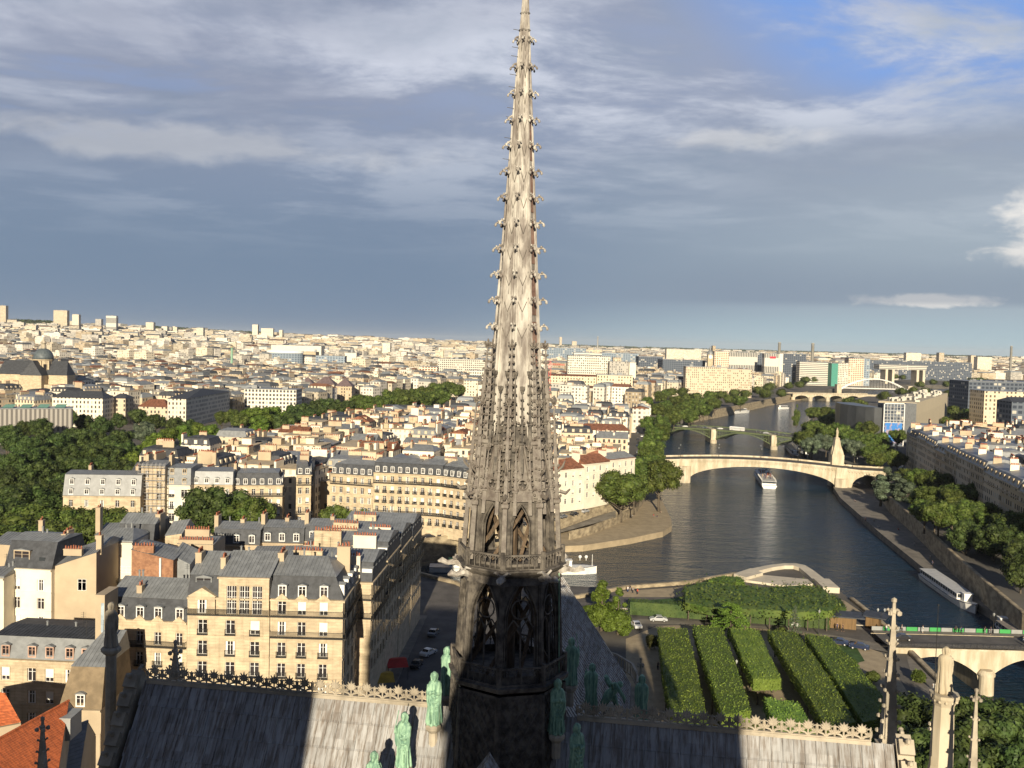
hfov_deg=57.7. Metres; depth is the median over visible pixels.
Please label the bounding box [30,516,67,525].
tree
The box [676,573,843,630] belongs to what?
tree block
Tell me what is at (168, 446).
house
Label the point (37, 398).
house
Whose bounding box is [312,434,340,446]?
house
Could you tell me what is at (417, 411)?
house
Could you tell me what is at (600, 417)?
house
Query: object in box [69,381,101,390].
house
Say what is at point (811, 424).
tree
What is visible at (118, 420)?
tree
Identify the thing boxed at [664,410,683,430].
tree
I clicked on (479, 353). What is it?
building
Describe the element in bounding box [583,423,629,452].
building
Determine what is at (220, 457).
house
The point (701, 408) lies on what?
tree
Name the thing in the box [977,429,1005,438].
house
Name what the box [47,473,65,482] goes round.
tree
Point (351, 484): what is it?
apartment house
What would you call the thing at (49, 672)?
window
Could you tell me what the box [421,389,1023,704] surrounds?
river
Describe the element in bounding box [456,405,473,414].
house
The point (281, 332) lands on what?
building
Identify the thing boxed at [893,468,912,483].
tree
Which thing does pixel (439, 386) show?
tree
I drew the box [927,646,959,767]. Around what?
pinnacle
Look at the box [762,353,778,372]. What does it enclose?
building
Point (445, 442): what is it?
house
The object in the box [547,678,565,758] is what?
statue
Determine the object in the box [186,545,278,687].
apartment house
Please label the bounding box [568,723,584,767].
statue
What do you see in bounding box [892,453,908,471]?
tree
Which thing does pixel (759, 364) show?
building
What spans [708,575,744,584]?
shrub block
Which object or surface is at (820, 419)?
tree
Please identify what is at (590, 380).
building
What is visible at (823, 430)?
tree
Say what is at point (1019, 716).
tree
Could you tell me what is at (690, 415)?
tree
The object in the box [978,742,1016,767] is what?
tree
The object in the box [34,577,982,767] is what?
cathedral
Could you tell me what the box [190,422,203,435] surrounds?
tree
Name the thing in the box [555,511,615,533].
ramp
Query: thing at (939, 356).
building
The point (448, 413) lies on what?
house
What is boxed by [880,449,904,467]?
tree
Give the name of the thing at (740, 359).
building
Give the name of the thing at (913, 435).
quay house
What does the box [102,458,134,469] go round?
tree
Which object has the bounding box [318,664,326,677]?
window
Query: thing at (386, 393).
tree
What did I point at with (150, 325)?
building
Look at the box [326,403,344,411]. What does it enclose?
tree
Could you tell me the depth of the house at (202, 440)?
389.32 m
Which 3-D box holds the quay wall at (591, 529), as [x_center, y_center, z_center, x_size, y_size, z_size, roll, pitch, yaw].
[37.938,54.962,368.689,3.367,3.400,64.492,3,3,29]
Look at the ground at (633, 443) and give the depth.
628.82 m
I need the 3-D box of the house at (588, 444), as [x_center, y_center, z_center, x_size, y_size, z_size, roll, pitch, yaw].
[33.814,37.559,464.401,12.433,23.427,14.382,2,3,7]
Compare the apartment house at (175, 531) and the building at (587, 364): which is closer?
the apartment house at (175, 531)
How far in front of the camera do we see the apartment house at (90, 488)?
287.61 m
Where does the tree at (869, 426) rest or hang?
on the ground at (986, 567)
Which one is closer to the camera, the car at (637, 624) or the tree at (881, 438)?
the car at (637, 624)
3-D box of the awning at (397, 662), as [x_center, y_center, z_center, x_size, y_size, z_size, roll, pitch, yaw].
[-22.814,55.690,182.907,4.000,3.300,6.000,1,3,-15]
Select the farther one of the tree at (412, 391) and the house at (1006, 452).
the tree at (412, 391)
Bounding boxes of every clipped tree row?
[657,627,706,724]
[692,624,750,726]
[728,627,781,704]
[762,696,815,733]
[766,629,855,737]
[803,632,882,735]
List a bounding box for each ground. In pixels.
[0,379,1023,460]
[284,422,672,520]
[420,569,935,693]
[807,391,1023,609]
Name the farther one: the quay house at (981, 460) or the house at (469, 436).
the house at (469, 436)
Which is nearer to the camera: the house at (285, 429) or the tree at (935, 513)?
the tree at (935, 513)
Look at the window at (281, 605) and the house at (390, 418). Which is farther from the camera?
the house at (390, 418)
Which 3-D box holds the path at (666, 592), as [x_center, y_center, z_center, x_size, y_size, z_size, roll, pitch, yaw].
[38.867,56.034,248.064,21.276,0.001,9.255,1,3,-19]
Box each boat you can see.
[429,554,596,574]
[734,408,749,413]
[754,469,776,488]
[778,405,788,408]
[784,444,797,458]
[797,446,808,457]
[918,568,977,613]
[995,616,1022,633]
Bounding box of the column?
[230,348,232,362]
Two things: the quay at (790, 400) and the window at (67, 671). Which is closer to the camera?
the window at (67, 671)
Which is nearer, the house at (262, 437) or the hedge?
the hedge
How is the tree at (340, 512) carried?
on the ground at (633, 443)
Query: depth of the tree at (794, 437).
601.37 m
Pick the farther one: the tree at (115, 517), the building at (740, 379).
the building at (740, 379)
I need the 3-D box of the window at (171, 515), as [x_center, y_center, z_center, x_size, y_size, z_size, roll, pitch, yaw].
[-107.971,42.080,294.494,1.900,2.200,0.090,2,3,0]
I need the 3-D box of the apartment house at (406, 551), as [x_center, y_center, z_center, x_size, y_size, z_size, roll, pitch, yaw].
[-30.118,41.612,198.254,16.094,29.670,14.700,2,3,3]
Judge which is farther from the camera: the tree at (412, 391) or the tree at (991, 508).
the tree at (412, 391)
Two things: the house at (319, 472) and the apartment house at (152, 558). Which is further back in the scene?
the house at (319, 472)
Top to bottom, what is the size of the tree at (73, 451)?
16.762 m
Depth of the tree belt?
1151.06 m
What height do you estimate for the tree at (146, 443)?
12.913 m
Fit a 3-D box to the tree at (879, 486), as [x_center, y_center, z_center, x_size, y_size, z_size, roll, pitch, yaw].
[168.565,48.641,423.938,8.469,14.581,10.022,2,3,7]
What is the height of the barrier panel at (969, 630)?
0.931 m
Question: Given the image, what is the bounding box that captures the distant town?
[0,319,1023,437]
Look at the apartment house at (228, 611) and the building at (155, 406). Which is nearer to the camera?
the apartment house at (228, 611)
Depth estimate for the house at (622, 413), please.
606.56 m
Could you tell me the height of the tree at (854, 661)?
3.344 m
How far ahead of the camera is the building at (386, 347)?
2098.84 m
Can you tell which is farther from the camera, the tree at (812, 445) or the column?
the column
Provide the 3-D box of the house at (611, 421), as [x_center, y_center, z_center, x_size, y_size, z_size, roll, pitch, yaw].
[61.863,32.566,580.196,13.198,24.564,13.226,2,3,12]
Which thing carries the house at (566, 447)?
on the ground at (633, 443)
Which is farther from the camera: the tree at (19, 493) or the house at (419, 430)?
the house at (419, 430)
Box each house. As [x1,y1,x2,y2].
[0,380,22,392]
[0,394,13,407]
[0,516,45,565]
[0,554,14,629]
[0,612,94,724]
[0,692,20,735]
[0,699,73,767]
[4,520,84,621]
[15,391,51,405]
[16,390,52,397]
[49,384,81,393]
[54,530,120,620]
[60,620,130,767]
[63,463,144,512]
[67,720,95,767]
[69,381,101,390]
[95,504,119,541]
[104,516,149,583]
[107,384,134,394]
[110,387,140,409]
[117,566,189,678]
[120,507,169,542]
[125,379,153,389]
[131,539,182,577]
[132,450,183,469]
[133,386,149,392]
[138,452,178,514]
[139,438,191,461]
[158,388,187,400]
[165,519,194,545]
[167,463,202,524]
[172,383,195,391]
[175,542,197,577]
[177,525,225,550]
[181,431,221,454]
[186,453,197,460]
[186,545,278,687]
[192,385,213,388]
[193,448,237,466]
[193,460,239,535]
[205,384,222,387]
[214,511,264,550]
[216,424,256,443]
[222,437,262,451]
[225,444,262,458]
[229,450,253,461]
[234,462,285,519]
[238,454,274,467]
[249,429,272,443]
[254,545,296,554]
[255,443,293,463]
[258,428,277,435]
[260,437,295,450]
[261,509,305,545]
[266,350,303,363]
[269,542,361,694]
[274,458,328,519]
[278,423,311,436]
[278,449,310,463]
[281,429,324,439]
[285,436,300,442]
[285,447,310,451]
[291,536,389,696]
[293,435,330,450]
[296,449,312,519]
[301,416,328,426]
[304,509,345,543]
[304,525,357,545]
[309,413,330,419]
[309,516,402,670]
[311,426,343,437]
[311,448,328,464]
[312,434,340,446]
[320,420,357,437]
[320,470,331,510]
[325,407,349,416]
[325,447,348,454]
[327,446,338,457]
[327,449,367,470]
[329,409,357,423]
[330,459,375,511]
[331,511,413,656]
[333,432,351,443]
[336,439,361,449]
[343,435,373,442]
[345,418,371,433]
[346,420,361,433]
[346,502,423,636]
[349,431,380,440]
[350,441,386,459]
[353,412,383,426]
[355,408,363,415]
[356,414,374,427]
[359,439,400,456]
[362,456,375,459]
[363,408,384,415]
[363,426,395,441]
[372,423,399,431]
[372,453,425,512]
[373,404,394,413]
[379,413,396,421]
[379,451,409,457]
[388,409,409,415]
[388,417,407,426]
[389,422,422,445]
[397,410,417,420]
[402,440,440,457]
[403,433,435,443]
[404,405,416,411]
[404,440,443,455]
[405,453,419,457]
[407,415,434,424]
[409,406,425,415]
[409,421,442,437]
[417,437,455,453]
[418,455,450,536]
[422,409,444,419]
[422,423,445,434]
[423,419,451,437]
[429,406,453,418]
[429,455,466,461]
[436,419,458,428]
[437,414,461,424]
[440,456,472,540]
[443,432,465,444]
[444,451,469,460]
[449,425,471,437]
[449,439,475,460]
[452,464,497,538]
[453,410,476,419]
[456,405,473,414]
[461,414,478,424]
[461,417,477,426]
[465,422,476,429]
[466,429,475,440]
[550,406,561,419]
[551,417,564,435]
[553,458,584,512]
[556,416,576,423]
[557,439,586,453]
[558,436,584,447]
[559,445,585,455]
[562,422,591,439]
[567,451,610,508]
[571,435,592,448]
[574,411,599,423]
[578,415,594,423]
[582,412,602,422]
[586,445,606,453]
[590,441,618,450]
[596,429,627,451]
[598,447,635,502]
[600,417,622,423]
[602,441,620,450]
[606,405,622,412]
[607,406,628,428]
[905,422,936,466]
[908,424,932,469]
[915,425,952,468]
[918,419,947,426]
[924,430,962,470]
[929,422,961,431]
[933,437,961,473]
[944,419,971,425]
[944,427,971,436]
[944,437,988,483]
[952,432,985,441]
[955,442,993,485]
[959,420,989,429]
[963,425,993,435]
[968,447,1020,502]
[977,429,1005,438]
[977,435,1010,445]
[979,437,1017,450]
[982,456,1023,506]
[987,422,1008,429]
[988,436,1020,440]
[991,446,1023,456]
[996,428,1023,438]
[998,463,1023,513]
[1007,453,1021,458]
[1011,437,1023,448]
[1014,420,1023,428]
[1015,455,1023,463]
[1017,481,1023,512]
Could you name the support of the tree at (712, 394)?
on the ground at (755, 397)
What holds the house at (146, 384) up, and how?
on the ground at (755, 397)
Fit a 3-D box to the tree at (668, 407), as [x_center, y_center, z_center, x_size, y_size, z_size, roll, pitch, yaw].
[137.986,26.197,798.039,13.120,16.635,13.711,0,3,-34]
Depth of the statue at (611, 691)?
66.20 m
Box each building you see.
[0,305,7,321]
[0,404,73,437]
[52,390,113,426]
[53,310,68,325]
[72,314,80,325]
[95,319,102,325]
[106,315,117,329]
[114,394,132,424]
[138,399,167,427]
[146,322,155,329]
[162,326,168,331]
[167,388,229,423]
[196,327,204,335]
[244,385,301,411]
[252,324,258,334]
[261,328,273,336]
[271,343,323,354]
[279,330,283,336]
[303,349,318,354]
[305,377,314,384]
[316,354,346,362]
[316,376,336,386]
[336,378,354,401]
[345,349,358,362]
[382,342,391,352]
[382,404,433,407]
[419,365,438,370]
[438,357,484,371]
[444,349,490,357]
[470,370,487,380]
[547,346,585,359]
[549,374,595,387]
[566,354,609,374]
[573,351,601,355]
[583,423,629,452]
[586,348,601,352]
[596,373,632,385]
[600,351,638,361]
[608,360,628,374]
[612,355,620,360]
[628,360,635,378]
[635,356,662,367]
[658,359,704,372]
[665,348,700,359]
[683,364,727,395]
[713,350,728,366]
[726,366,752,397]
[729,351,757,371]
[757,352,761,370]
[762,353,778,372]
[776,353,782,372]
[783,352,805,383]
[796,360,831,385]
[827,362,838,385]
[835,361,848,385]
[844,357,864,385]
[863,358,869,385]
[870,359,971,380]
[903,352,920,360]
[936,352,943,361]
[948,379,1023,416]
[968,355,975,367]
[969,388,1023,423]
[973,356,991,369]
[996,397,1023,424]
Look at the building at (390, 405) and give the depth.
695.98 m
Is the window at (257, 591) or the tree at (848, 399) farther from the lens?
the tree at (848, 399)
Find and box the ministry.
[874,364,926,383]
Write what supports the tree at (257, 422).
on the ground at (633, 443)
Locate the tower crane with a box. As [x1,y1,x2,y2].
[543,359,564,390]
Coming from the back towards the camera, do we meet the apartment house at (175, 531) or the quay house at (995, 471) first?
the quay house at (995, 471)
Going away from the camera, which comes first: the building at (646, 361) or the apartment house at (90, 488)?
the apartment house at (90, 488)
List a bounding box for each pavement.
[377,615,427,697]
[624,609,887,652]
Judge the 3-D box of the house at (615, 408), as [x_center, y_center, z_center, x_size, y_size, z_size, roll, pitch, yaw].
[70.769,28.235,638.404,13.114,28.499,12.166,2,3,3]
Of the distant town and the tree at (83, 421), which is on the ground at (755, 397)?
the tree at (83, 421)
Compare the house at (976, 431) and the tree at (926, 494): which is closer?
the tree at (926, 494)
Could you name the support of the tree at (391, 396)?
on the ground at (633, 443)
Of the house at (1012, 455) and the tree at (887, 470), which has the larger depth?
the tree at (887, 470)
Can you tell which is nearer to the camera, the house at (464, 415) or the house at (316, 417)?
the house at (316, 417)
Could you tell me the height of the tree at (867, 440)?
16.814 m
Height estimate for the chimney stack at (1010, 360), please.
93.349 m
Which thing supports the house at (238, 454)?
on the ground at (633, 443)
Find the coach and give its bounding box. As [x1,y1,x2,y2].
[729,426,744,430]
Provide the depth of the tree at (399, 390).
867.25 m
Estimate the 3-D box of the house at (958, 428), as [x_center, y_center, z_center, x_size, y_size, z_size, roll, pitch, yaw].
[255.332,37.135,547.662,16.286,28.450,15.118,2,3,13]
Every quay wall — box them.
[421,512,572,565]
[421,572,736,601]
[569,506,635,539]
[572,493,646,529]
[684,391,807,423]
[850,597,953,690]
[874,477,1023,631]
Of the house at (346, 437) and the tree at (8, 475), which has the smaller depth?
the tree at (8, 475)
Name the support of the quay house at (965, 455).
on the ground at (986, 567)
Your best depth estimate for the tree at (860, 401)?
960.17 m
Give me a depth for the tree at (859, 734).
152.08 m
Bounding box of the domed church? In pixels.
[0,337,74,390]
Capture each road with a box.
[391,581,865,704]
[626,612,887,649]
[906,656,935,701]
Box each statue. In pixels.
[366,750,381,767]
[394,710,411,767]
[425,671,441,746]
[440,646,450,705]
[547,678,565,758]
[564,633,579,706]
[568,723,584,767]
[584,663,597,714]
[600,674,625,716]
[633,674,648,719]
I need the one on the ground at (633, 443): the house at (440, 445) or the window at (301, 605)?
the house at (440, 445)
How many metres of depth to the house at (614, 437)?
473.27 m
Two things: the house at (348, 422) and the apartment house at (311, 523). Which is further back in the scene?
the house at (348, 422)
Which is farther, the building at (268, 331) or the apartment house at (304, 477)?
the building at (268, 331)
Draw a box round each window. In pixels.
[2,667,9,679]
[2,689,8,699]
[15,578,19,588]
[15,597,19,607]
[28,668,35,680]
[28,690,35,702]
[28,713,35,720]
[38,580,43,590]
[38,598,43,608]
[46,669,52,681]
[46,691,52,703]
[65,670,69,681]
[78,579,85,590]
[120,566,130,575]
[137,631,142,643]
[137,652,142,663]
[154,653,160,664]
[155,632,160,643]
[169,513,173,519]
[176,633,181,645]
[197,600,205,612]
[198,620,206,632]
[198,640,206,653]
[198,661,206,673]
[225,662,233,673]
[226,620,234,633]
[226,641,234,654]
[227,586,236,613]
[239,586,248,613]
[250,621,258,633]
[250,642,258,654]
[250,663,258,675]
[252,587,261,614]
[277,643,284,655]
[277,663,284,676]
[278,601,285,613]
[278,622,285,634]
[297,622,305,635]
[297,643,304,656]
[297,664,304,676]
[298,602,305,614]
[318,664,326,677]
[319,603,327,614]
[319,623,326,635]
[319,644,326,656]
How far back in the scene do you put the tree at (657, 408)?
795.39 m
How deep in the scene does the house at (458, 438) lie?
466.04 m
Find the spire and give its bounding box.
[438,0,584,767]
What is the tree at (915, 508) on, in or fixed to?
on the ground at (986, 567)
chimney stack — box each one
[778,342,780,352]
[811,343,814,361]
[1009,346,1012,370]
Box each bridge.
[665,455,885,487]
[670,424,833,449]
[786,392,875,400]
[871,630,1023,696]
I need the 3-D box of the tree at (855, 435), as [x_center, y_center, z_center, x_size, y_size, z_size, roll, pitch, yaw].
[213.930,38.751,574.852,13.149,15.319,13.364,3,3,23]
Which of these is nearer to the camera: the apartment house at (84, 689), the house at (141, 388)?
the apartment house at (84, 689)
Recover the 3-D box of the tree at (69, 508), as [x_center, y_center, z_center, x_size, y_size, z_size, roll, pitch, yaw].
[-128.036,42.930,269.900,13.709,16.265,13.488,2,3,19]
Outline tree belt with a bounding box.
[652,374,968,682]
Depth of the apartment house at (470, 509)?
306.27 m
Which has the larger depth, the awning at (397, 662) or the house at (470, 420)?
the house at (470, 420)
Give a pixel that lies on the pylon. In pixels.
(836, 456)
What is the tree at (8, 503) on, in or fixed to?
on the ground at (633, 443)
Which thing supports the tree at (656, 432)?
on the ground at (633, 443)
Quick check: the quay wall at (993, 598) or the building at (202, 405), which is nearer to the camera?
the quay wall at (993, 598)
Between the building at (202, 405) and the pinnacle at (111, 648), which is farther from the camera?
the building at (202, 405)
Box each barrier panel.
[872,626,882,629]
[906,627,916,630]
[918,627,928,630]
[930,627,940,631]
[941,628,951,631]
[964,628,975,632]
[976,629,986,632]
[988,629,998,632]
[999,629,1010,633]
[1011,630,1021,633]
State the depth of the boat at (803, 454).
648.60 m
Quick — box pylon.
[827,428,843,486]
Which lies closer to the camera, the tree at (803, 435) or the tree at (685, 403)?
the tree at (803, 435)
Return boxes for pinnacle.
[100,602,121,737]
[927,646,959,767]
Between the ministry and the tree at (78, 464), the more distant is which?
the ministry
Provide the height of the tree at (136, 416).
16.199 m
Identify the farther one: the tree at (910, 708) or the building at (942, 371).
the building at (942, 371)
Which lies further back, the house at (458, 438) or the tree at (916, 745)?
the house at (458, 438)
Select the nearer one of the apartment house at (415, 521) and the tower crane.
the apartment house at (415, 521)
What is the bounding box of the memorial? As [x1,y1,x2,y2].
[734,563,839,592]
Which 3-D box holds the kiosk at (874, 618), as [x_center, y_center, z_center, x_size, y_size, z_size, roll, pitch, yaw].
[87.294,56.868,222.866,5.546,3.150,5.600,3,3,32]
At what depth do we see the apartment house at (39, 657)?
148.10 m
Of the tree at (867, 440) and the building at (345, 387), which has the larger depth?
the building at (345, 387)
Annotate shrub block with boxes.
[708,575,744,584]
[831,594,846,610]
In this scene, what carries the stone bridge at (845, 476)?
on the ground at (986, 567)
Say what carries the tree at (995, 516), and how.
on the ground at (986, 567)
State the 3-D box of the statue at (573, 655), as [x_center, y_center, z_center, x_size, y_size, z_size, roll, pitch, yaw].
[4.108,19.850,64.453,1.074,4.998,1.013,2,3,20]
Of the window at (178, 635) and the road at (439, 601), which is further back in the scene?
the road at (439, 601)
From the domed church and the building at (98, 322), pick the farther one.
the building at (98, 322)
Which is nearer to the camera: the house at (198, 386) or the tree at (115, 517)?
the tree at (115, 517)
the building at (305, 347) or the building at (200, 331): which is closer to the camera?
the building at (305, 347)
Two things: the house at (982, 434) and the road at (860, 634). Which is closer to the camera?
the road at (860, 634)
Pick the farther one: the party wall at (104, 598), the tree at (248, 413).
the tree at (248, 413)
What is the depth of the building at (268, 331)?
4294.80 m
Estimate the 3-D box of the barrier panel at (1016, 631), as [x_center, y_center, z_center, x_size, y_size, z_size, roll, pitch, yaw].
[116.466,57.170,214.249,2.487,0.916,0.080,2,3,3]
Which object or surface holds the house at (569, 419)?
on the ground at (633, 443)
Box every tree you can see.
[0,424,21,454]
[0,431,23,455]
[0,451,26,468]
[0,466,20,488]
[0,484,32,504]
[0,495,25,516]
[0,511,37,528]
[0,522,26,535]
[1,502,59,519]
[6,523,37,531]
[8,435,46,452]
[13,463,37,480]
[15,420,31,436]
[15,476,36,487]
[17,446,51,464]
[24,484,62,510]
[27,417,53,435]
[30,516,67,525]
[31,459,60,482]
[33,508,77,522]
[34,429,51,444]
[34,479,63,502]
[41,445,68,461]
[43,432,73,449]
[45,523,86,542]
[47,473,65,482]
[52,457,74,472]
[54,520,86,544]
[58,504,87,513]
[61,427,76,443]
[62,442,87,458]
[66,457,95,471]
[67,509,108,525]
[68,428,98,447]
[73,411,78,424]
[74,414,93,429]
[77,520,111,544]
[79,442,107,458]
[88,506,127,513]
[90,415,114,433]
[91,456,112,469]
[91,512,127,526]
[92,432,106,442]
[100,434,123,445]
[100,444,125,460]
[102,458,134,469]
[109,429,134,442]
[110,412,127,429]
[113,441,141,458]
[120,450,139,463]
[127,408,147,424]
[132,421,156,442]
[137,440,154,449]
[145,413,166,430]
[145,432,166,444]
[159,428,177,440]
[165,416,183,428]
[174,486,223,528]
[176,424,192,438]
[181,418,197,425]
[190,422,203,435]
[195,484,250,535]
[201,424,219,434]
[214,411,228,428]
[223,493,255,520]
[224,409,238,427]
[229,413,248,427]
[232,496,276,521]
[238,407,255,427]
[248,415,270,431]
[251,406,273,416]
[264,414,275,429]
[269,406,286,417]
[271,412,299,428]
[285,404,301,413]
[294,410,308,422]
[295,402,311,410]
[303,408,318,416]
[308,399,321,408]
[313,406,329,415]
[318,398,332,405]
[318,503,351,518]
[326,397,340,403]
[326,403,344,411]
[342,400,360,412]
[349,394,370,406]
[356,396,382,409]
[373,394,390,406]
[381,389,396,398]
[388,394,397,403]
[393,387,409,393]
[393,392,418,404]
[409,388,421,394]
[413,391,428,404]
[417,386,433,391]
[424,391,440,404]
[424,395,433,404]
[428,382,445,389]
[431,389,451,404]
[442,381,455,401]
[449,383,465,401]
[583,579,618,631]
[594,469,648,522]
[600,587,633,635]
[625,472,648,514]
[635,456,650,479]
[637,436,665,449]
[637,447,654,458]
[638,416,654,427]
[642,396,653,403]
[642,454,667,460]
[643,425,664,439]
[645,458,683,511]
[645,634,658,648]
[648,444,665,458]
[650,403,666,415]
[654,414,671,426]
[655,392,667,402]
[655,423,670,441]
[658,389,670,396]
[659,400,672,406]
[664,405,674,415]
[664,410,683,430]
[668,395,684,406]
[670,405,686,423]
[677,401,693,408]
[679,408,698,426]
[686,399,701,409]
[694,402,713,422]
[699,396,712,403]
[703,390,717,398]
[706,398,721,414]
[709,602,752,640]
[733,395,747,411]
[775,626,787,631]
[786,605,803,640]
[791,404,800,426]
[791,431,802,452]
[793,429,816,453]
[799,437,823,459]
[800,421,806,430]
[804,420,825,434]
[805,407,821,420]
[812,427,818,434]
[814,433,821,453]
[817,414,826,424]
[818,424,834,437]
[819,407,831,415]
[819,434,833,456]
[823,413,834,424]
[829,422,850,439]
[840,428,862,438]
[840,438,853,459]
[841,397,854,401]
[845,440,865,462]
[848,434,861,458]
[849,729,874,742]
[850,399,868,404]
[850,658,859,667]
[852,434,876,460]
[854,421,861,430]
[858,420,880,433]
[860,446,878,465]
[865,452,886,467]
[866,670,880,682]
[869,431,890,444]
[871,475,891,506]
[872,443,894,465]
[874,691,927,731]
[875,466,892,481]
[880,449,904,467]
[888,429,906,449]
[888,473,901,497]
[890,478,907,500]
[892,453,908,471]
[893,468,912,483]
[897,720,930,755]
[902,482,914,503]
[904,468,926,488]
[907,484,928,504]
[907,498,927,533]
[911,736,924,754]
[913,698,932,722]
[914,486,941,501]
[914,749,960,767]
[915,473,930,485]
[917,469,940,486]
[919,499,957,536]
[920,700,966,729]
[926,734,997,767]
[930,473,954,487]
[937,487,965,524]
[939,483,955,488]
[943,518,984,554]
[945,503,968,529]
[951,482,978,501]
[954,498,987,520]
[954,709,1008,747]
[955,696,973,712]
[959,694,1010,715]
[960,408,968,416]
[971,511,990,526]
[972,523,1013,561]
[972,711,1023,752]
[974,527,985,554]
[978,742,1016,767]
[979,698,1023,718]
[983,502,1002,514]
[986,509,1011,526]
[988,513,1003,524]
[993,514,1015,527]
[995,743,1023,767]
[997,510,1023,527]
[1000,538,1023,562]
[1000,553,1023,593]
[1004,711,1023,728]
[1006,525,1023,540]
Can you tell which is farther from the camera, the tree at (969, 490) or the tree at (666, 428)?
the tree at (666, 428)
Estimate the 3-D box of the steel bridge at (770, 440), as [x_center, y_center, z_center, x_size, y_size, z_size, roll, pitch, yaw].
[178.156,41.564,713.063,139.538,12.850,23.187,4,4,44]
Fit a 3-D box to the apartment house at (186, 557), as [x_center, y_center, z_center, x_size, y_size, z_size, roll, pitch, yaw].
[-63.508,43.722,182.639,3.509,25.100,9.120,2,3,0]
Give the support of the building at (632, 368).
on the ground at (755, 397)
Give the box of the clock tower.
[706,346,712,366]
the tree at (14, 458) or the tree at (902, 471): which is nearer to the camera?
the tree at (14, 458)
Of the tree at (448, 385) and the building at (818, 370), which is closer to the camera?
the tree at (448, 385)
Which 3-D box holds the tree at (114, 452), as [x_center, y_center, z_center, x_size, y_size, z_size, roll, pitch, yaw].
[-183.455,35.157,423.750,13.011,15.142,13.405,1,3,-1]
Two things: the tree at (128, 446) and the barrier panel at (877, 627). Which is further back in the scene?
the tree at (128, 446)
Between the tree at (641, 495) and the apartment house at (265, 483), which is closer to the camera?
the apartment house at (265, 483)
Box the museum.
[835,389,947,445]
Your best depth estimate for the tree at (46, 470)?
351.28 m
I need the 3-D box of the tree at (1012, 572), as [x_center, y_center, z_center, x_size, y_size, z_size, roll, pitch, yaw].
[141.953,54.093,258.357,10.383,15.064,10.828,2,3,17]
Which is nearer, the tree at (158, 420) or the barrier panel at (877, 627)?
the barrier panel at (877, 627)
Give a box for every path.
[623,587,683,596]
[626,624,908,742]
[841,600,862,613]
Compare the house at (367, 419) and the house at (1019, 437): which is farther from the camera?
the house at (367, 419)
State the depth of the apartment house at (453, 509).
308.61 m
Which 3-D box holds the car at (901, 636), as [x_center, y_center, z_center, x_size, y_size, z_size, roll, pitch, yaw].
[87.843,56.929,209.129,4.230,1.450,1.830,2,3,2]
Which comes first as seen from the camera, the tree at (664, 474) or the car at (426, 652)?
the car at (426, 652)
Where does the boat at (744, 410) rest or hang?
on the river
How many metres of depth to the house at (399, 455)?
373.84 m
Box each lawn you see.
[657,597,683,601]
[838,645,864,662]
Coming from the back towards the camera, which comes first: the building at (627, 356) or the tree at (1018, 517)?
the building at (627, 356)
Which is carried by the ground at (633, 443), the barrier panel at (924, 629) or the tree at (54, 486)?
the tree at (54, 486)
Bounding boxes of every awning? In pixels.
[377,671,394,693]
[387,657,408,670]
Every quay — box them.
[526,489,671,551]
[770,398,800,405]
[833,479,991,617]
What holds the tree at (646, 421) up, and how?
on the ground at (633, 443)
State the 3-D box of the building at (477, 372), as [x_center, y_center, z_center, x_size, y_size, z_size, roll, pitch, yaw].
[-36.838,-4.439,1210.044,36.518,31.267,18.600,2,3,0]
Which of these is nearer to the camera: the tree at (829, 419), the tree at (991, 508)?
the tree at (991, 508)
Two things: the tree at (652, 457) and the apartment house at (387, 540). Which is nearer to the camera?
the apartment house at (387, 540)
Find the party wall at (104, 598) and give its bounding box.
[95,586,118,638]
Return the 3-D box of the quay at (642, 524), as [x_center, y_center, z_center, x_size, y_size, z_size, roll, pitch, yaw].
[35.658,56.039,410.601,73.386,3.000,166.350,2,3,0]
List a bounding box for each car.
[410,658,423,668]
[419,647,436,656]
[422,533,434,537]
[427,628,438,636]
[631,620,641,628]
[649,614,667,621]
[831,637,848,645]
[849,641,869,650]
[896,633,912,640]
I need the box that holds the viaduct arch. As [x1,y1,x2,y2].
[834,378,912,392]
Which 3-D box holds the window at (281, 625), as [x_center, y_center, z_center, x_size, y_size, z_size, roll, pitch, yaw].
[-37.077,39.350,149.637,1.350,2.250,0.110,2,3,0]
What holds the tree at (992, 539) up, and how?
on the ground at (986, 567)
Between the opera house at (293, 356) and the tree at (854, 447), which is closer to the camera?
the tree at (854, 447)
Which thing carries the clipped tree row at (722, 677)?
on the ground at (614, 642)
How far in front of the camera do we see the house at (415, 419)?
517.23 m
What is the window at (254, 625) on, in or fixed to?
in the apartment house at (228, 611)
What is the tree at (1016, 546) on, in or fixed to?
on the ground at (986, 567)
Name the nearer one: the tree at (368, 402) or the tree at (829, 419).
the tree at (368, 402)
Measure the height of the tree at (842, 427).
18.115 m
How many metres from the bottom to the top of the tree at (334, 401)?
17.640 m
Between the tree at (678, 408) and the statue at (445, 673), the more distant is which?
the tree at (678, 408)
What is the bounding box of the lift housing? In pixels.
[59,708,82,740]
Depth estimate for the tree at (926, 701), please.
143.07 m
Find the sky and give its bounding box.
[0,0,1023,356]
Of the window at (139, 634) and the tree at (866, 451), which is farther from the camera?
the tree at (866, 451)
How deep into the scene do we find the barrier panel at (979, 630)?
214.58 m
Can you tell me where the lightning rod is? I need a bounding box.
[931,604,938,755]
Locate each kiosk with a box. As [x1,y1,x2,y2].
[829,610,864,629]
[862,610,888,628]
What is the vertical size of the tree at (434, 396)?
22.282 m
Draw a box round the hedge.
[627,597,830,629]
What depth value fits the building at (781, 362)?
1797.33 m

